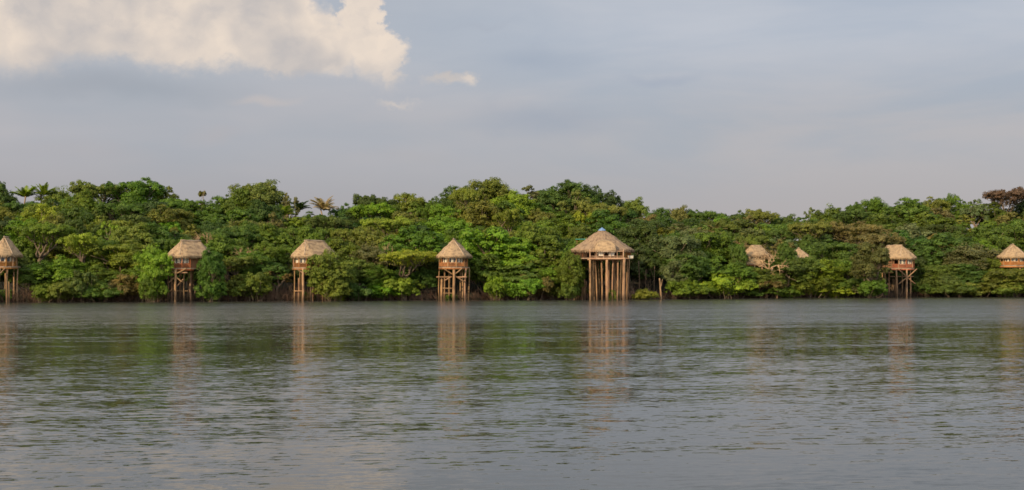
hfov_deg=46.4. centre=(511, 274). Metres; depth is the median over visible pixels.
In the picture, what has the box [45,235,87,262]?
tree
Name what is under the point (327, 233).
tree
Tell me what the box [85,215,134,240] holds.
tree
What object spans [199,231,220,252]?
tree
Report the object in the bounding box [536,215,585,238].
tree
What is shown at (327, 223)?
tree
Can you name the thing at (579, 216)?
tree
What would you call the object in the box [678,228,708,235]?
tree
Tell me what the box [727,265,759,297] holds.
tree
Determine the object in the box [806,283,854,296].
shrub
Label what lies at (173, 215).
tree
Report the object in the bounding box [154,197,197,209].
tree
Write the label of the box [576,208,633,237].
tree
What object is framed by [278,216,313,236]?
tree
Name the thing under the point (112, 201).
tree
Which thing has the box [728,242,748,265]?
tree
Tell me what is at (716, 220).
tree
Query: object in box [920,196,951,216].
tree
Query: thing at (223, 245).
tree
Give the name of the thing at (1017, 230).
tree
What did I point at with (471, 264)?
tree
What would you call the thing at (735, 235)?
tree
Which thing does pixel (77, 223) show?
tree
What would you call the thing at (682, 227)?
tree
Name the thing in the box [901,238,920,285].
tree
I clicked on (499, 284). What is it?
shrub
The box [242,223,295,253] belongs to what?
tree
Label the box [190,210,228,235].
tree
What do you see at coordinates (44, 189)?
palm tree
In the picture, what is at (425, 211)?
tree
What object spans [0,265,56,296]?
tree
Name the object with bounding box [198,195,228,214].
tree
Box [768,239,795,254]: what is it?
tree
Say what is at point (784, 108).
sky
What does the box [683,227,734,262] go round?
tree
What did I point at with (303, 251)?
stilt hut
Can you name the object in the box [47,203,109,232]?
tree
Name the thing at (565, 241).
tree
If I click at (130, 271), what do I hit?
tree
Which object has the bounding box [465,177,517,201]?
tree
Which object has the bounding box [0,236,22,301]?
stilt hut
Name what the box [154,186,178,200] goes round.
tree
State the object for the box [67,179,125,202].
tree
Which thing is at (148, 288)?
shrub
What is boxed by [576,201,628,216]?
tree
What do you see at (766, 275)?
tree
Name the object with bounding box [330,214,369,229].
tree
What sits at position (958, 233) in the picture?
tree
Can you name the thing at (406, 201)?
tree
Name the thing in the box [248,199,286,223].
tree
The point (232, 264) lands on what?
tree
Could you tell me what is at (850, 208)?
tree
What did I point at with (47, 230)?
tree
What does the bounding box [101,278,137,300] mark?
shrub
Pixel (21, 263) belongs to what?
tree
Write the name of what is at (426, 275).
tree
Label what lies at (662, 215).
tree
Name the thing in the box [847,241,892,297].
tree
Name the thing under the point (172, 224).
tree
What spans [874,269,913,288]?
tree
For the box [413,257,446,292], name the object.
tree
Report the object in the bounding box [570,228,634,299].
round pavilion
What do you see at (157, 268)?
tree
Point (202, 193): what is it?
tree
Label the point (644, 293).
shrub
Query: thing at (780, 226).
tree
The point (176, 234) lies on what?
tree
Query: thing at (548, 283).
shrub
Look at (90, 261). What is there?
tree
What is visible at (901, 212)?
tree
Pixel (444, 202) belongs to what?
tree
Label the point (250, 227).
tree
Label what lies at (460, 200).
tree
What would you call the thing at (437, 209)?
tree
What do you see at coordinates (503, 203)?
tree
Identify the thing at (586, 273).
tree
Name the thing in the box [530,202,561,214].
tree
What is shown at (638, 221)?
tree
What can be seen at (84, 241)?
tree
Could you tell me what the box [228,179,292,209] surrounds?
tree
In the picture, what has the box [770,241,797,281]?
tree
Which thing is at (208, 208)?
tree
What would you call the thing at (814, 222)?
tree
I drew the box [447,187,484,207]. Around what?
tree
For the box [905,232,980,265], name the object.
tree
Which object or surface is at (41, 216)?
tree
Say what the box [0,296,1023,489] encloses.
river
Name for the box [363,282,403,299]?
shrub
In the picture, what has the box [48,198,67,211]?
tree
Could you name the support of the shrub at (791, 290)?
on the hillside ground
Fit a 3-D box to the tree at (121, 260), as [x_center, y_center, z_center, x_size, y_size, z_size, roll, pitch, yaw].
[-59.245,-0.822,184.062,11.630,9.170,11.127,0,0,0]
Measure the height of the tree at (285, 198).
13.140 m
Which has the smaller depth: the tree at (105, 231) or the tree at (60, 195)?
the tree at (105, 231)
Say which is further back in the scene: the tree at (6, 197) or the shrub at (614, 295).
the tree at (6, 197)
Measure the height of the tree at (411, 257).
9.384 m
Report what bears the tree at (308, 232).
on the hillside ground
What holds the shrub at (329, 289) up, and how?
in the river
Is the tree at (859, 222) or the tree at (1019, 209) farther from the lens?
the tree at (1019, 209)
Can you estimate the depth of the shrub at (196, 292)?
179.44 m
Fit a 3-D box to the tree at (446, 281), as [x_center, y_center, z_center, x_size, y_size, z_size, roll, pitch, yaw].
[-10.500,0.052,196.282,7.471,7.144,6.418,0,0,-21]
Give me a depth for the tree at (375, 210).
230.13 m
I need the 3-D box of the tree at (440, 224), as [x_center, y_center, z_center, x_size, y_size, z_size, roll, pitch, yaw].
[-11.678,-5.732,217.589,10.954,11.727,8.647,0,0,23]
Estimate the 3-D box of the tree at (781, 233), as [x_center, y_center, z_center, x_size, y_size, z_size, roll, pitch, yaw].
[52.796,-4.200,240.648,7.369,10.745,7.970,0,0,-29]
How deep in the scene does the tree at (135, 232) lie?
191.09 m
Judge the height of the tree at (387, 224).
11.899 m
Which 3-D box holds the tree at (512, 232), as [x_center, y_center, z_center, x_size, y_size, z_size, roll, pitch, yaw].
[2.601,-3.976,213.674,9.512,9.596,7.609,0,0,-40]
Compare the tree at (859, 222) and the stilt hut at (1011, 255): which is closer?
the stilt hut at (1011, 255)
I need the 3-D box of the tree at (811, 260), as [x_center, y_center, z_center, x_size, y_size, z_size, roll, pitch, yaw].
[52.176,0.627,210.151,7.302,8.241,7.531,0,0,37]
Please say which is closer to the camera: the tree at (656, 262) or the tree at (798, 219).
the tree at (656, 262)
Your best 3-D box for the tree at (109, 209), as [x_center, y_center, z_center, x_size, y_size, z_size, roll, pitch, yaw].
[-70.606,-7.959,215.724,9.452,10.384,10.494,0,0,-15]
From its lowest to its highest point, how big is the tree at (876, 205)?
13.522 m
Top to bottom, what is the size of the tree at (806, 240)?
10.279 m
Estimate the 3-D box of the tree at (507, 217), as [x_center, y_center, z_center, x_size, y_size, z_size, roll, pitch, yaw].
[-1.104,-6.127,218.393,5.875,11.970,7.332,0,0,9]
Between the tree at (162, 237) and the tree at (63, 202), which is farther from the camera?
the tree at (63, 202)
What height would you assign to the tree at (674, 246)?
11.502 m
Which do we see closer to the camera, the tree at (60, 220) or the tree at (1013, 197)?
the tree at (60, 220)
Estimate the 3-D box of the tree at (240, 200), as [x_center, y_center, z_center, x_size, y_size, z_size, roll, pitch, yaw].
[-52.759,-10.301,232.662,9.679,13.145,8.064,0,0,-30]
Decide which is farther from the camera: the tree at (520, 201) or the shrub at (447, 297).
the tree at (520, 201)
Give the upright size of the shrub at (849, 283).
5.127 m
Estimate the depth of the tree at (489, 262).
191.35 m
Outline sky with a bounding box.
[0,0,1023,240]
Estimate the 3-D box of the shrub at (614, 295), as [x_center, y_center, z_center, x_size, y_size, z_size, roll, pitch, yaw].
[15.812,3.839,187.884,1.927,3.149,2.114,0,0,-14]
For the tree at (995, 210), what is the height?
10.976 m
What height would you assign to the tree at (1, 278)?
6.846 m
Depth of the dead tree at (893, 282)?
221.10 m
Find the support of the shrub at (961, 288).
on the hillside ground
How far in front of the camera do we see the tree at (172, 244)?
190.88 m
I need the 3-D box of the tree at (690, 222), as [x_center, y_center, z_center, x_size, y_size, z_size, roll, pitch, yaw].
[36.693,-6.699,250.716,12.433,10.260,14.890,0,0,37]
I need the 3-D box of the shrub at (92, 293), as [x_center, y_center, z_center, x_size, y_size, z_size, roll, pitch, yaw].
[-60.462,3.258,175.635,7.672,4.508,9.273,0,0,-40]
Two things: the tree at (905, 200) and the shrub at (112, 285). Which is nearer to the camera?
the shrub at (112, 285)
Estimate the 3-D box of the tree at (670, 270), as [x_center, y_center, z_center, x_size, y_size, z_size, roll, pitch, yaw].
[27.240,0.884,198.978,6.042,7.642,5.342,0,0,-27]
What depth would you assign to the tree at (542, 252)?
194.10 m
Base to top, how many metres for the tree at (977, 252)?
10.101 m
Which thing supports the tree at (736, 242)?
on the hillside ground
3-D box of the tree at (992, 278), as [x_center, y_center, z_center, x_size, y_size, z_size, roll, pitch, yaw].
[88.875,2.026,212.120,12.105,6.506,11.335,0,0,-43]
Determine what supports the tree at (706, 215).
on the hillside ground
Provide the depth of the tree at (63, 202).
224.09 m
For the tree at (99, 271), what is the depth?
177.89 m
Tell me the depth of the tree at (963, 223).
249.95 m
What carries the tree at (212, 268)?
on the hillside ground
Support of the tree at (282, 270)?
on the hillside ground
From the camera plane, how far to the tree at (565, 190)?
244.49 m
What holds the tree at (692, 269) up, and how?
on the hillside ground
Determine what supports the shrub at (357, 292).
on the hillside ground
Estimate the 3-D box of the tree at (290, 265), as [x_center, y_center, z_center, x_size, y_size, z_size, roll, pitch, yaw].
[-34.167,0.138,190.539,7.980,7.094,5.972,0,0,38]
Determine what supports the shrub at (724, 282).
on the hillside ground
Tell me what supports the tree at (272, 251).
on the hillside ground
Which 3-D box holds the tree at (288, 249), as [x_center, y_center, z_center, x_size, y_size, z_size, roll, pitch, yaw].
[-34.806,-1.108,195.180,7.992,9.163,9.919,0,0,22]
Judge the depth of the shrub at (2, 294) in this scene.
173.84 m
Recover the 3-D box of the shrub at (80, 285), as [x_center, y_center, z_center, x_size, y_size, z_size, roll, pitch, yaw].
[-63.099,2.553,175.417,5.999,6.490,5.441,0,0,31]
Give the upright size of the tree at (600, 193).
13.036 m
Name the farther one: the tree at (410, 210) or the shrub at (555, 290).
the tree at (410, 210)
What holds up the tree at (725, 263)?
on the hillside ground
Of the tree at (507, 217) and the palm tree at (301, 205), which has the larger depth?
the palm tree at (301, 205)
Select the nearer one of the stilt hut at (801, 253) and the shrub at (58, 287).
the shrub at (58, 287)
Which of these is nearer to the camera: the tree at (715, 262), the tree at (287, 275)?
the tree at (287, 275)
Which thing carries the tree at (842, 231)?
on the hillside ground
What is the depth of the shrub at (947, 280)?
213.61 m
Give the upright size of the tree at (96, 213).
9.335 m
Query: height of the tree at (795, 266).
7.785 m
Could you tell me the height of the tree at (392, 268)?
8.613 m
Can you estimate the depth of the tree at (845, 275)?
213.06 m
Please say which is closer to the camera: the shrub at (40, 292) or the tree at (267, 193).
the shrub at (40, 292)
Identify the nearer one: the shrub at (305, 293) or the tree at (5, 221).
the shrub at (305, 293)
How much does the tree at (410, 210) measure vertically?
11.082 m
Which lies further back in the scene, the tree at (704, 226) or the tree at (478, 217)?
the tree at (704, 226)
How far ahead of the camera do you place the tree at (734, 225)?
242.09 m
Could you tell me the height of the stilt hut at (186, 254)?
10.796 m
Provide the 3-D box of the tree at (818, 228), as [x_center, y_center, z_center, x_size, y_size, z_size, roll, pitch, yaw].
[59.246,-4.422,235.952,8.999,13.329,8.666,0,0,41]
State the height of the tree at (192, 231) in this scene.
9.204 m
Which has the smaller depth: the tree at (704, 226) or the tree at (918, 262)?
the tree at (918, 262)
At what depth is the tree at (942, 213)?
266.49 m
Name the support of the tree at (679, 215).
on the hillside ground
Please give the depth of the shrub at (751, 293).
202.81 m
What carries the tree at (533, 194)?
on the hillside ground
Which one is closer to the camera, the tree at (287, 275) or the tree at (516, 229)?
the tree at (287, 275)
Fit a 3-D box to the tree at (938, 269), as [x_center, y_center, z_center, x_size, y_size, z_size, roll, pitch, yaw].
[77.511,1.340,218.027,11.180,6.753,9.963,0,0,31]
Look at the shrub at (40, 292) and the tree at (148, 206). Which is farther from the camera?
the tree at (148, 206)
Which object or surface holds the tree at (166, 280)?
on the hillside ground
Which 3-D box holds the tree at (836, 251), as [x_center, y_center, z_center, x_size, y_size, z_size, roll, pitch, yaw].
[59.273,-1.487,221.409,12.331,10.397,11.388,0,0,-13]
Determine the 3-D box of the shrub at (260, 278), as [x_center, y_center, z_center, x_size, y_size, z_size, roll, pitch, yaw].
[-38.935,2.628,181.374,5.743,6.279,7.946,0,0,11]
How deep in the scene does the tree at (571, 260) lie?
185.51 m
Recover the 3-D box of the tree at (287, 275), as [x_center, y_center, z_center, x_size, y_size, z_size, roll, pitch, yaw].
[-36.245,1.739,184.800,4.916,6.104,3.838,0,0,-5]
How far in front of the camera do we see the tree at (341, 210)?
236.14 m
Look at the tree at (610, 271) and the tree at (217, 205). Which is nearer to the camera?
the tree at (610, 271)
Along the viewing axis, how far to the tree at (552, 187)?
249.12 m
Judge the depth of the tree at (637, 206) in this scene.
256.52 m
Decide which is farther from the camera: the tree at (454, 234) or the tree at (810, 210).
the tree at (810, 210)
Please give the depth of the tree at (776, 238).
229.96 m
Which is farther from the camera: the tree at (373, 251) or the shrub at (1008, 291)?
the shrub at (1008, 291)
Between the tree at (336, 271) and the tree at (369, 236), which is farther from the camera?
the tree at (369, 236)
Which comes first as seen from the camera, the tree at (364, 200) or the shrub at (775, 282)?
the shrub at (775, 282)
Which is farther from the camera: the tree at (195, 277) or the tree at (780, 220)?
the tree at (780, 220)
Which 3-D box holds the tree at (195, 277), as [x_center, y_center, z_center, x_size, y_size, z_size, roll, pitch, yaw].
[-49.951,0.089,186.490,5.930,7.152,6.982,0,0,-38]
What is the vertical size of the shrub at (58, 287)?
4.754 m
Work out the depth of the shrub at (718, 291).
200.46 m
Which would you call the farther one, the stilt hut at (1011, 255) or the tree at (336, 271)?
the stilt hut at (1011, 255)
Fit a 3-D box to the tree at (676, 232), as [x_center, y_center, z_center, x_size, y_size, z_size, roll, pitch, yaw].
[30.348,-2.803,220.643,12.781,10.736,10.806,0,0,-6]
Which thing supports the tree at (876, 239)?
on the hillside ground
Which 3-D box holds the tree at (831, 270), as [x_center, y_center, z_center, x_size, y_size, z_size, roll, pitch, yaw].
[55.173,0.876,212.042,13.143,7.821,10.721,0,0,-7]
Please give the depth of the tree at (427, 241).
196.51 m
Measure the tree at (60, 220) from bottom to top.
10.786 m
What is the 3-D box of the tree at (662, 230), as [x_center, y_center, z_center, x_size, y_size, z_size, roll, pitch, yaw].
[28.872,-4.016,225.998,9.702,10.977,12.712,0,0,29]
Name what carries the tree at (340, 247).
on the hillside ground
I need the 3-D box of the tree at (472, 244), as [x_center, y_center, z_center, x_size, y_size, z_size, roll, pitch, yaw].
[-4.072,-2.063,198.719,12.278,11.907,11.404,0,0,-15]
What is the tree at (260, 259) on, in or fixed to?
on the hillside ground
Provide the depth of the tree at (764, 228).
248.72 m
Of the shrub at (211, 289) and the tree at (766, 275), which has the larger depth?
the tree at (766, 275)
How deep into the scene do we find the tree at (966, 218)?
258.22 m
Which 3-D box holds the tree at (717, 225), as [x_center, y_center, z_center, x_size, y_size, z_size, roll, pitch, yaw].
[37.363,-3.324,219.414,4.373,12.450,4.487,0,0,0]
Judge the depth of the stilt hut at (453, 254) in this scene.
185.49 m
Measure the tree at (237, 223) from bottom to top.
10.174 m
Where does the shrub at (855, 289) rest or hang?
on the hillside ground
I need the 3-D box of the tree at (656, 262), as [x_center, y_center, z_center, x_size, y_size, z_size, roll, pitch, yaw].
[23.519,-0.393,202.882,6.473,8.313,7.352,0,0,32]
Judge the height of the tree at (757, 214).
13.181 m
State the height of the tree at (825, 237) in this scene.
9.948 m
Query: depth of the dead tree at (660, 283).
194.23 m
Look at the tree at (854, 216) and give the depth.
260.02 m
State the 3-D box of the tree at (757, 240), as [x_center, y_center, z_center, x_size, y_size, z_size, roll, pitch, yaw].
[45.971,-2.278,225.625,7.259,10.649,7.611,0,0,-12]
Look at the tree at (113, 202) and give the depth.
229.94 m
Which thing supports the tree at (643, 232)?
on the hillside ground
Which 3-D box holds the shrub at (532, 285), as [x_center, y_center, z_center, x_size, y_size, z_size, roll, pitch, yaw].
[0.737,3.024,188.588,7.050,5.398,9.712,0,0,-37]
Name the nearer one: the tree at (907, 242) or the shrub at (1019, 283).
the shrub at (1019, 283)
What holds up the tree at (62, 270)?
on the hillside ground
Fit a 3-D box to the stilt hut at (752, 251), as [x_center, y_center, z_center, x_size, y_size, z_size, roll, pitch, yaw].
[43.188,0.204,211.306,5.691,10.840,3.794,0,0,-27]
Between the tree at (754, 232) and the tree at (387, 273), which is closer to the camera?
the tree at (387, 273)
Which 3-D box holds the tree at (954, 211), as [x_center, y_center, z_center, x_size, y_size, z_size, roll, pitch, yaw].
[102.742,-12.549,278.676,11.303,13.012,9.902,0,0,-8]
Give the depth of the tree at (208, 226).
205.87 m
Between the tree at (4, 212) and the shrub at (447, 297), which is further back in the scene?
the tree at (4, 212)
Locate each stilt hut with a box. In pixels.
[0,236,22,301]
[167,240,214,301]
[290,240,338,300]
[436,238,472,299]
[745,245,769,268]
[794,247,808,257]
[880,245,916,296]
[995,244,1023,296]
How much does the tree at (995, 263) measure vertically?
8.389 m
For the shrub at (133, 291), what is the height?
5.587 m
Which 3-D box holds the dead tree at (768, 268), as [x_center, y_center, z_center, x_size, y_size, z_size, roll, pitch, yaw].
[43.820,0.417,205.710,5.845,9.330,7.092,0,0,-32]
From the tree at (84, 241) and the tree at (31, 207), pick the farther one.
the tree at (31, 207)
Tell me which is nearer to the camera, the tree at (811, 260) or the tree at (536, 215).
the tree at (811, 260)
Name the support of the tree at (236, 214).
on the hillside ground
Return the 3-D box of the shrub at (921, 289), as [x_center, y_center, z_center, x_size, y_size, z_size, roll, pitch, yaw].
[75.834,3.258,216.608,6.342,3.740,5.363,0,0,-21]
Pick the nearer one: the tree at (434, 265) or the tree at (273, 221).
the tree at (434, 265)
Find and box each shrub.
[0,289,12,301]
[29,282,62,301]
[46,281,79,301]
[61,270,98,301]
[71,281,123,301]
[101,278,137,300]
[111,273,159,300]
[138,277,168,301]
[193,279,227,301]
[195,289,220,300]
[222,273,264,300]
[229,271,272,300]
[301,291,315,299]
[312,279,353,300]
[344,282,373,300]
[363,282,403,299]
[381,277,425,299]
[445,293,457,299]
[483,275,514,299]
[495,277,546,299]
[519,273,555,299]
[539,277,562,298]
[558,282,581,299]
[608,289,618,299]
[631,288,659,298]
[664,278,715,298]
[692,282,736,297]
[697,272,759,297]
[732,286,787,297]
[757,273,787,297]
[775,285,804,297]
[789,277,836,296]
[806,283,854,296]
[825,278,863,296]
[850,280,885,296]
[857,279,888,297]
[909,283,935,295]
[911,274,964,295]
[927,279,980,296]
[954,282,996,296]
[990,281,1023,296]
[995,274,1023,296]
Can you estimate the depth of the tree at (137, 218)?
204.97 m
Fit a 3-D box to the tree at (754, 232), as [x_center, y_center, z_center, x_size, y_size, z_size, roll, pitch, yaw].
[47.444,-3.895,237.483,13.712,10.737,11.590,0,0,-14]
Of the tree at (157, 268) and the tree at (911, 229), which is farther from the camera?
the tree at (911, 229)
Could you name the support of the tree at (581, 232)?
on the hillside ground
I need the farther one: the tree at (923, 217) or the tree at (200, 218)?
the tree at (923, 217)
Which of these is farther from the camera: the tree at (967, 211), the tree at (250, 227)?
the tree at (967, 211)
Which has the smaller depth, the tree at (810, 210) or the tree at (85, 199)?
the tree at (85, 199)
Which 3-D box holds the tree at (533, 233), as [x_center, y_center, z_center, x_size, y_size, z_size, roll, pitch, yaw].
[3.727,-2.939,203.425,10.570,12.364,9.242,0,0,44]
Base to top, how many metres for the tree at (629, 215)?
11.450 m
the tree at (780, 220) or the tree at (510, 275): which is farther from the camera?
the tree at (780, 220)
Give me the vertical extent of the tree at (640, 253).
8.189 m
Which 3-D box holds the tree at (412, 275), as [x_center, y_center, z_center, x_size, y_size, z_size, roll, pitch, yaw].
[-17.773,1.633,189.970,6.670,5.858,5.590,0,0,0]
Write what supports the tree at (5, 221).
on the hillside ground
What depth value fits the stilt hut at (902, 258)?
212.54 m
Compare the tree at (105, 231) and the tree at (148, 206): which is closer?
the tree at (105, 231)
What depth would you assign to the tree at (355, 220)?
233.73 m
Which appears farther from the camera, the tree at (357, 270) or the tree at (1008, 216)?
the tree at (1008, 216)
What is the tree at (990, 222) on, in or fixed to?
on the hillside ground
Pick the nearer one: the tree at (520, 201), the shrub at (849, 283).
the shrub at (849, 283)
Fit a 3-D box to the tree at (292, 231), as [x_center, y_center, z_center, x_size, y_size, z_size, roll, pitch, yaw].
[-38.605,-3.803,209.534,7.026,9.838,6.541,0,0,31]
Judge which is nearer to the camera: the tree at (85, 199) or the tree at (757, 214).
the tree at (85, 199)
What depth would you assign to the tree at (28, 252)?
186.37 m
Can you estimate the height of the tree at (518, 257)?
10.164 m
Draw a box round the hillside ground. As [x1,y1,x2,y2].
[0,233,1016,300]
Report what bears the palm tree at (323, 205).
on the hillside ground
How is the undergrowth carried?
on the hillside ground
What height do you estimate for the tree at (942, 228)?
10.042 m
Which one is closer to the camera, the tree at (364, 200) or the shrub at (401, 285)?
the shrub at (401, 285)
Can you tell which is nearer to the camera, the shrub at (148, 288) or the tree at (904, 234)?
the shrub at (148, 288)
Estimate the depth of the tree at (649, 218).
232.37 m
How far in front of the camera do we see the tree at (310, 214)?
233.58 m
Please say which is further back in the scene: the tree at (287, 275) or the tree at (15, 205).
the tree at (15, 205)
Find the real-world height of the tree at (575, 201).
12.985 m
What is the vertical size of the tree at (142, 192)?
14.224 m
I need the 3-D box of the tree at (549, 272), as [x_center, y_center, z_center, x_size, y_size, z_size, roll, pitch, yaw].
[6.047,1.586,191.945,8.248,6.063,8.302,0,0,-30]
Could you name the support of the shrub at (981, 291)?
on the hillside ground
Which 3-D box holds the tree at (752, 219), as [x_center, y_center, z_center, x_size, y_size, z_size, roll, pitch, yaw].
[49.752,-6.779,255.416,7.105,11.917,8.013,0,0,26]
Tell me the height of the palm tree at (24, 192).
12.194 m
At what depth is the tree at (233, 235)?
197.78 m
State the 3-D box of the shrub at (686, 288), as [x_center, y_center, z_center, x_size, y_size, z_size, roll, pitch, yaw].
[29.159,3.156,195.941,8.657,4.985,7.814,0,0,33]
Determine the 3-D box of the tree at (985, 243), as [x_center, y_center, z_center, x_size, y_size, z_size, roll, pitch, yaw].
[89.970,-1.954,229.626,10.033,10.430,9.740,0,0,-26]
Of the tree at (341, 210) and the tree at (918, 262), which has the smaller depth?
the tree at (918, 262)
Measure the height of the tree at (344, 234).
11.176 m
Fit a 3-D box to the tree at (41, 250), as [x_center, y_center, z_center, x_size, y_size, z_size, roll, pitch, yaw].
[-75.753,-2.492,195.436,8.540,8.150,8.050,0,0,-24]
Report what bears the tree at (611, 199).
on the hillside ground
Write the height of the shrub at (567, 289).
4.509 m
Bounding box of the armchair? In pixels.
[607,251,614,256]
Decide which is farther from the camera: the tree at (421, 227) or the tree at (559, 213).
the tree at (559, 213)
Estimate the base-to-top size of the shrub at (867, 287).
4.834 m
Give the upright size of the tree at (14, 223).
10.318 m
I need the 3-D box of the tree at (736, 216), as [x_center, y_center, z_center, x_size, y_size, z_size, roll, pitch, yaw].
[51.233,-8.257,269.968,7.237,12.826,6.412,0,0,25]
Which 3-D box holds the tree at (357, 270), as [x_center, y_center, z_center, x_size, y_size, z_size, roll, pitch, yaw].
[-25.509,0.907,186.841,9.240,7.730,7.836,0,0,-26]
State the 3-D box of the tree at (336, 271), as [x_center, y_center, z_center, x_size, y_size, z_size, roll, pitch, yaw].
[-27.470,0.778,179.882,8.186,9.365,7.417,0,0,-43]
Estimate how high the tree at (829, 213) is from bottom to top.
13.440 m
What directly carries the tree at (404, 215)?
on the hillside ground
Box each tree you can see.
[0,181,18,212]
[0,201,17,229]
[0,201,37,214]
[0,216,21,238]
[0,255,32,291]
[0,259,19,289]
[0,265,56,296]
[1,216,43,250]
[8,185,37,202]
[11,220,77,262]
[11,238,38,283]
[13,202,59,217]
[19,202,56,222]
[26,236,65,263]
[27,254,89,300]
[29,213,87,247]
[31,182,57,202]
[33,185,76,213]
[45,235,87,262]
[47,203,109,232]
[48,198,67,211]
[55,232,104,263]
[59,196,94,209]
[60,188,101,218]
[63,215,111,253]
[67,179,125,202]
[72,263,119,286]
[79,234,123,269]
[82,240,155,271]
[83,210,105,223]
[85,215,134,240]
[94,201,144,219]
[97,220,120,242]
[101,266,141,300]
[102,199,122,220]
[103,177,167,214]
[106,195,145,219]
[107,222,159,245]
[114,199,181,222]
[118,214,161,234]
[120,221,177,252]
[132,243,173,301]
[144,204,196,231]
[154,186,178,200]
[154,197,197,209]
[159,221,183,234]
[159,231,191,251]
[162,258,186,293]
[164,237,194,287]
[169,224,199,238]
[177,269,198,292]
[181,199,219,227]
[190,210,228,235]
[192,216,230,243]
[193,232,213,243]
[196,247,226,301]
[198,190,206,204]
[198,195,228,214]
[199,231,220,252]
[202,227,261,272]
[204,233,249,281]
[209,207,261,227]
[219,187,257,220]
[221,219,268,228]
[222,256,253,300]
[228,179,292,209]
[230,220,277,251]
[230,248,271,293]
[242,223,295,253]
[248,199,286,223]
[248,242,290,265]
[250,258,288,293]
[263,211,285,228]
[265,267,293,299]
[277,204,295,217]
[277,240,303,290]
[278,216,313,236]
[279,225,306,245]
[281,192,299,227]
[283,257,309,289]
[286,224,334,254]
[290,201,311,216]
[301,211,326,228]
[302,249,358,300]
[303,214,352,230]
[310,196,338,214]
[316,227,340,239]
[327,202,356,225]
[327,236,372,261]
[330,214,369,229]
[330,226,365,251]
[338,209,369,230]
[342,256,380,299]
[347,201,395,218]
[348,225,400,248]
[348,241,387,270]
[353,193,398,215]
[357,263,395,286]
[360,215,414,236]
[377,248,436,299]
[378,221,433,236]
[378,225,445,287]
[382,210,425,237]
[382,266,420,287]
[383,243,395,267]
[384,245,401,271]
[386,202,422,218]
[387,192,426,217]
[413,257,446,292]
[414,267,438,298]
[415,211,471,242]
[416,198,448,221]
[420,197,440,216]
[429,204,476,219]
[434,185,458,208]
[437,259,459,292]
[443,225,485,251]
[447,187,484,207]
[447,196,508,229]
[452,186,479,205]
[452,258,475,291]
[458,226,526,271]
[459,253,505,295]
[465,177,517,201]
[481,236,539,272]
[485,200,533,231]
[489,189,537,217]
[489,261,544,295]
[492,208,522,233]
[508,226,541,244]
[509,221,564,254]
[511,221,549,244]
[518,185,546,206]
[520,208,558,225]
[523,245,561,277]
[528,265,565,298]
[529,186,558,209]
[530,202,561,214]
[535,179,600,213]
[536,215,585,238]
[538,233,576,261]
[541,211,572,225]
[555,249,585,299]
[556,189,592,217]
[557,238,587,278]
[561,223,594,244]
[572,212,605,228]
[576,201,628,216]
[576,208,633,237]
[580,254,604,287]
[581,185,604,202]
[587,253,630,288]
[595,189,624,207]
[607,209,636,222]
[614,221,662,285]
[618,248,650,289]
[623,196,649,222]
[625,218,667,239]
[632,214,667,229]
[632,248,665,290]
[645,207,676,228]
[647,231,706,261]
[655,226,676,236]
[659,230,686,236]
[659,253,712,296]
[659,257,690,297]
[659,278,662,298]
[662,222,690,234]
[668,205,690,222]
[669,218,703,229]
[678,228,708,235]
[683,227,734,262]
[686,208,720,220]
[688,223,731,236]
[698,218,761,232]
[698,255,751,297]
[705,216,735,231]
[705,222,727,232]
[718,240,750,266]
[720,231,745,238]
[720,243,745,267]
[725,210,750,219]
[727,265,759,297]
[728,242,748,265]
[731,228,777,247]
[736,234,774,248]
[737,215,761,228]
[741,267,786,297]
[744,244,770,270]
[745,208,779,224]
[745,222,794,262]
[748,251,788,297]
[754,224,771,238]
[764,227,792,242]
[764,257,818,287]
[766,236,797,256]
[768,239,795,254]
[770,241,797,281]
[771,214,796,240]
[781,216,816,236]
[787,219,832,239]
[790,234,825,255]
[791,255,826,296]
[794,219,819,243]
[796,257,850,296]
[803,207,821,222]
[803,239,858,263]
[808,203,846,225]
[818,233,853,254]
[825,221,884,253]
[829,260,879,296]
[831,209,875,242]
[838,221,877,243]
[843,229,914,278]
[844,201,862,223]
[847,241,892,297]
[854,212,915,233]
[858,196,892,223]
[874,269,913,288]
[882,203,942,222]
[882,229,930,248]
[888,197,927,210]
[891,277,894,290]
[894,222,936,241]
[898,257,928,287]
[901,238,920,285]
[904,211,958,231]
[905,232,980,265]
[909,263,968,295]
[916,223,967,232]
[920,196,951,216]
[930,208,955,223]
[932,193,977,225]
[936,263,987,295]
[938,214,975,231]
[939,241,1002,270]
[940,228,983,248]
[952,222,984,234]
[956,224,1021,249]
[959,199,989,226]
[971,201,1007,224]
[972,237,1000,283]
[973,220,1011,233]
[975,268,1023,296]
[976,255,1013,271]
[982,186,1023,211]
[994,212,1023,226]
[997,218,1023,268]
[1005,200,1023,219]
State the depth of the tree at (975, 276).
215.32 m
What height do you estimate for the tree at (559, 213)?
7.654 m
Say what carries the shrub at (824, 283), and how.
on the hillside ground
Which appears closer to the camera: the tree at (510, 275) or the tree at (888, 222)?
the tree at (510, 275)
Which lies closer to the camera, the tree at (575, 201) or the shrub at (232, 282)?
the shrub at (232, 282)
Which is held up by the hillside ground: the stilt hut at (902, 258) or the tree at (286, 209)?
the tree at (286, 209)
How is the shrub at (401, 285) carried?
on the hillside ground
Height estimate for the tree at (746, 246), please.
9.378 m
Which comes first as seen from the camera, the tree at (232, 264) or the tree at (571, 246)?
the tree at (232, 264)
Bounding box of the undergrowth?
[0,280,1023,301]
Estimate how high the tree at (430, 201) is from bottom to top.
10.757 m

